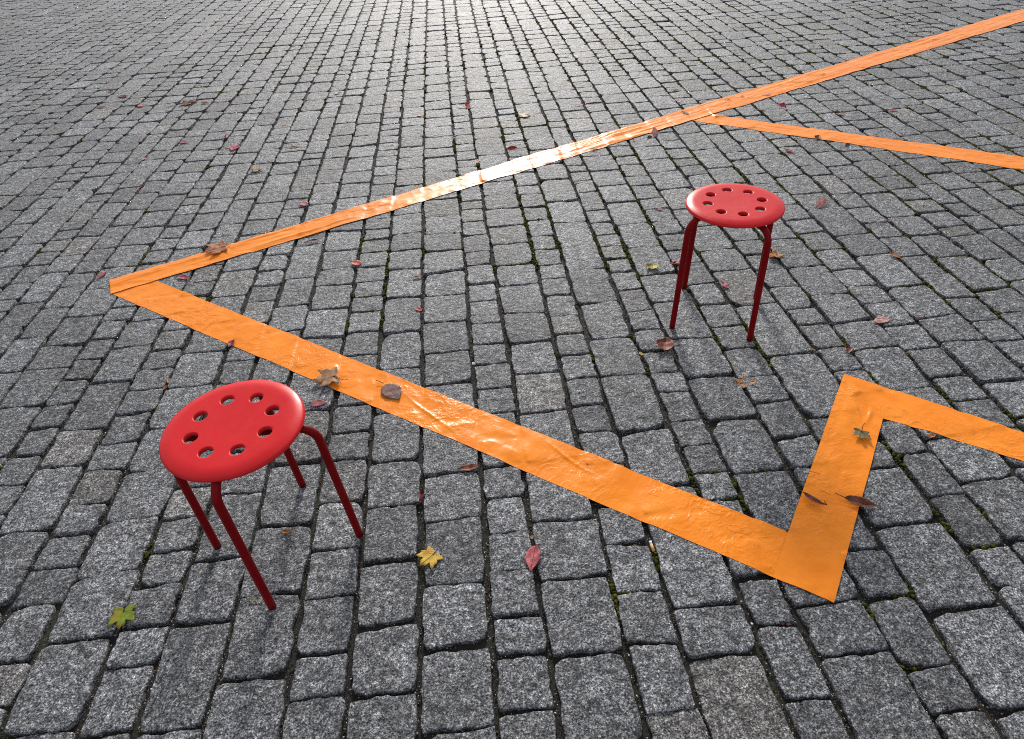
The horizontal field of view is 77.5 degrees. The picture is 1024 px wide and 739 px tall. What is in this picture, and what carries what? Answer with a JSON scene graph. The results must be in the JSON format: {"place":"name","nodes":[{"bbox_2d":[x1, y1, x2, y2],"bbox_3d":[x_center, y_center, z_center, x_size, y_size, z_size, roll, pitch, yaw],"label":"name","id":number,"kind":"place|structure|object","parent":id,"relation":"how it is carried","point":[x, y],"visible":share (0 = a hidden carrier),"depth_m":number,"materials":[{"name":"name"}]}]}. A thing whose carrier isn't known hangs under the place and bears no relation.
{"place":"outdoors","nodes":[
{"label":"outdoors","id":0,"kind":"place"},
{"bbox_2d":[0,0,1023,738],"bbox_3d":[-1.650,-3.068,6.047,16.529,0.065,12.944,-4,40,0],"label":"cobble paving","id":1,"kind":"structure","parent":0,"point":[94,50],"depth_m":2.31,"materials":[{"name":"stone"}]},
{"bbox_2d":[95,269,109,278],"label":"leaf","id":2,"kind":"object","parent":1,"relation":"on","point":[101,274],"visible":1,"depth_m":2.92,"materials":[{"name":"pink plant"}]},
{"bbox_2d":[107,603,135,628],"bbox_3d":[-0.974,0.619,1.593,0.063,0.006,0.068,-11,40,-10],"label":"maple leaf","id":3,"kind":"object","parent":1,"relation":"on","point":[121,615],"visible":1,"depth_m":1.60,"materials":[{"name":"green plant"}]},
{"bbox_2d":[175,274,189,278],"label":"leaf","id":4,"kind":"object","parent":1,"relation":"on","point":[183,276],"visible":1,"depth_m":2.86,"materials":[{"name":"pink plant"}]},
{"bbox_2d":[179,99,197,104],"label":"maple leaf","id":5,"kind":"object","parent":1,"relation":"on","point":[184,102],"visible":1,"depth_m":4.84,"materials":[{"name":"brown plant"}]},
{"bbox_2d":[229,144,239,149],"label":"leaf","id":6,"kind":"object","parent":1,"relation":"on","point":[234,147],"visible":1,"depth_m":4.06,"materials":[{"name":"plant"}]},
{"bbox_2d":[159,380,362,610],"bbox_3d":[-0.624,0.296,1.598,0.320,0.454,0.320,26,49,31],"label":"stool","id":7,"kind":"object","parent":1,"relation":"on","point":[224,432],"visible":1,"depth_m":1.45,"materials":[{"name":"red plastic"}]},
{"bbox_2d":[305,399,326,406],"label":"leaf","id":8,"kind":"object","parent":1,"relation":"on","point":[318,402],"visible":1,"depth_m":2.16,"materials":[{"name":"plant"}]},
{"bbox_2d":[350,260,361,264],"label":"leaf","id":9,"kind":"object","parent":1,"relation":"on","point":[356,262],"visible":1,"depth_m":2.87,"materials":[{"name":"plant"}]},
{"bbox_2d":[417,487,423,503],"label":"leaf","id":10,"kind":"object","parent":1,"relation":"on","point":[421,492],"visible":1,"depth_m":1.84,"materials":[{"name":"red plant"}]},
{"bbox_2d":[416,546,442,568],"bbox_3d":[-0.215,0.490,1.677,0.065,0.007,0.078,29,49,35],"label":"maple leaf","id":11,"kind":"object","parent":1,"relation":"on","point":[430,556],"visible":1,"depth_m":1.68,"materials":[{"name":"yellow plant"}]},
{"bbox_2d":[455,463,479,470],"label":"leaf","id":12,"kind":"object","parent":1,"relation":"on","point":[468,467],"visible":1,"depth_m":1.90,"materials":[{"name":"brown plant"}]},
{"bbox_2d":[112,280,833,602],"bbox_3d":[-0.464,0.065,2.208,2.982,0.008,0.163,20,46,26],"label":"tape strip","id":13,"kind":"object","parent":1,"relation":"on","point":[757,544],"visible":0.99,"depth_m":1.99,"materials":[{"name":"orange plastic"}]},
{"bbox_2d":[227,340,234,346],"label":"leaf","id":14,"kind":"object","parent":13,"relation":"on","point":[230,342],"visible":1,"depth_m":2.45,"materials":[{"name":"red plant"}]},
{"bbox_2d":[313,366,347,387],"bbox_3d":[-0.645,0.025,2.250,0.124,0.011,0.104,-12,43,-12],"label":"maple leaf","id":15,"kind":"object","parent":13,"relation":"on","point":[327,377],"visible":1,"depth_m":2.25,"materials":[{"name":"beige plant"}]},
{"bbox_2d":[376,380,400,398],"bbox_3d":[-0.428,0.070,2.189,0.119,0.007,0.073,8,42,14],"label":"leaf","id":16,"kind":"object","parent":13,"relation":"on","point":[392,391],"visible":1,"depth_m":2.19,"materials":[{"name":"brown plant"}]},
{"bbox_2d":[0,1,1023,683],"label":"moss","id":17,"kind":"object","parent":1,"relation":"on","point":[734,481],"visible":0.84,"depth_m":3.27,"materials":[{"name":"green plant"}]},
{"bbox_2d":[0,81,1023,738],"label":"grit","id":18,"kind":"object","parent":1,"relation":"on","point":[480,455],"visible":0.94,"depth_m":1.98,"materials":[{"name":"black gravel"}]},
{"bbox_2d":[519,112,531,116],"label":"maple leaf","id":19,"kind":"object","parent":1,"relation":"on","point":[523,114],"visible":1,"depth_m":4.21,"materials":[{"name":"beige plant"}]},
{"bbox_2d":[525,543,540,571],"bbox_3d":[0.054,0.486,1.656,0.040,0.008,0.084,4,40,12],"label":"leaf","id":20,"kind":"object","parent":1,"relation":"on","point":[533,554],"visible":1,"depth_m":1.66,"materials":[{"name":"pink plant"}]},
{"bbox_2d":[110,9,1023,293],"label":"tape strip","id":21,"kind":"object","parent":1,"relation":"on","point":[470,179],"visible":0.99,"depth_m":3.66,"materials":[{"name":"orange plastic"}]},
{"bbox_2d":[203,240,230,253],"bbox_3d":[-1.402,-0.579,3.030,0.135,0.010,0.125,-23,44,-21],"label":"maple leaf","id":22,"kind":"object","parent":21,"relation":"on","point":[215,248],"visible":1,"depth_m":3.03,"materials":[{"name":"brown plant"}]},
{"bbox_2d":[645,263,658,270],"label":"leaf","id":23,"kind":"object","parent":1,"relation":"on","point":[652,265],"visible":1,"depth_m":2.70,"materials":[{"name":"yellow plant"}]},
{"bbox_2d":[649,541,654,551],"bbox_3d":[0.365,0.460,1.663,0.008,0.008,0.029,-9,44,-5],"label":"cigarette butt","id":24,"kind":"object","parent":1,"relation":"on","point":[652,546],"visible":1,"depth_m":1.66,"materials":[{"name":"white paper"}]},
{"bbox_2d":[652,127,658,136],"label":"leaf","id":25,"kind":"object","parent":1,"relation":"on","point":[655,132],"visible":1,"depth_m":3.83,"materials":[{"name":"plant"}]},
{"bbox_2d":[655,337,673,354],"bbox_3d":[0.547,-0.089,2.279,0.069,0.022,0.072,-21,43,-19],"label":"leaf","id":26,"kind":"object","parent":1,"relation":"on","point":[665,343],"visible":1,"depth_m":2.29,"materials":[{"name":"pink plant"}]},
{"bbox_2d":[721,281,728,287],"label":"leaf","id":27,"kind":"object","parent":1,"relation":"on","point":[724,284],"visible":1,"depth_m":2.56,"materials":[{"name":"pink plant"}]},
{"bbox_2d":[669,183,784,341],"bbox_3d":[0.759,-0.390,2.282,0.320,0.454,0.320,10,42,16],"label":"stool","id":28,"kind":"object","parent":1,"relation":"on","point":[735,206],"visible":1,"depth_m":2.14,"materials":[{"name":"red paint"}]},
{"bbox_2d":[734,375,755,387],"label":"maple leaf","id":29,"kind":"object","parent":1,"relation":"on","point":[740,381],"visible":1,"depth_m":2.13,"materials":[{"name":"brown plant"}]},
{"bbox_2d":[769,249,784,257],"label":"maple leaf","id":30,"kind":"object","parent":1,"relation":"on","point":[774,253],"visible":0.89,"depth_m":2.71,"materials":[{"name":"brown plant"}]},
{"bbox_2d":[777,102,786,108],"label":"leaf","id":31,"kind":"object","parent":1,"relation":"on","point":[782,104],"visible":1,"depth_m":4.06,"materials":[{"name":"red plant"}]},
{"bbox_2d":[816,197,826,207],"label":"leaf","id":32,"kind":"object","parent":1,"relation":"on","point":[821,202],"visible":1,"depth_m":3.04,"materials":[{"name":"plant"}]},
{"bbox_2d":[773,374,882,601],"bbox_3d":[0.937,0.283,1.821,0.144,0.010,0.874,20,46,26],"label":"tape strip","id":33,"kind":"object","parent":1,"relation":"on","point":[813,555],"visible":1,"depth_m":1.75,"materials":[{"name":"orange plastic"}]},
{"bbox_2d":[803,492,826,504],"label":"leaf","id":34,"kind":"object","parent":33,"relation":"on","point":[811,497],"visible":1,"depth_m":1.74,"materials":[{"name":"brown plant"}]},
{"bbox_2d":[853,423,870,438],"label":"maple leaf","id":35,"kind":"object","parent":33,"relation":"on","point":[861,433],"visible":1,"depth_m":1.91,"materials":[{"name":"green plant"}]},
{"bbox_2d":[844,347,852,353],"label":"leaf","id":36,"kind":"object","parent":1,"relation":"on","point":[850,349],"visible":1,"depth_m":2.21,"materials":[{"name":"plant"}]},
{"bbox_2d":[835,493,878,506],"bbox_3d":[0.934,0.357,1.727,0.111,0.011,0.033,12,42,19],"label":"leaf","id":37,"kind":"object","parent":1,"relation":"on","point":[859,501],"visible":1,"depth_m":1.73,"materials":[{"name":"brown plant"}]},
{"bbox_2d":[692,114,1023,168],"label":"tape strip","id":38,"kind":"object","parent":1,"relation":"on","point":[998,159],"visible":1,"depth_m":3.55,"materials":[{"name":"orange plastic"}]},
{"bbox_2d":[873,315,893,322],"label":"leaf","id":39,"kind":"object","parent":1,"relation":"on","point":[881,319],"visible":1,"depth_m":2.33,"materials":[{"name":"pink plant"}]},
{"bbox_2d":[845,374,1023,460],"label":"tape strip","id":40,"kind":"object","parent":1,"relation":"on","point":[923,414],"visible":1,"depth_m":1.94,"materials":[{"name":"orange plastic"}]}
]}

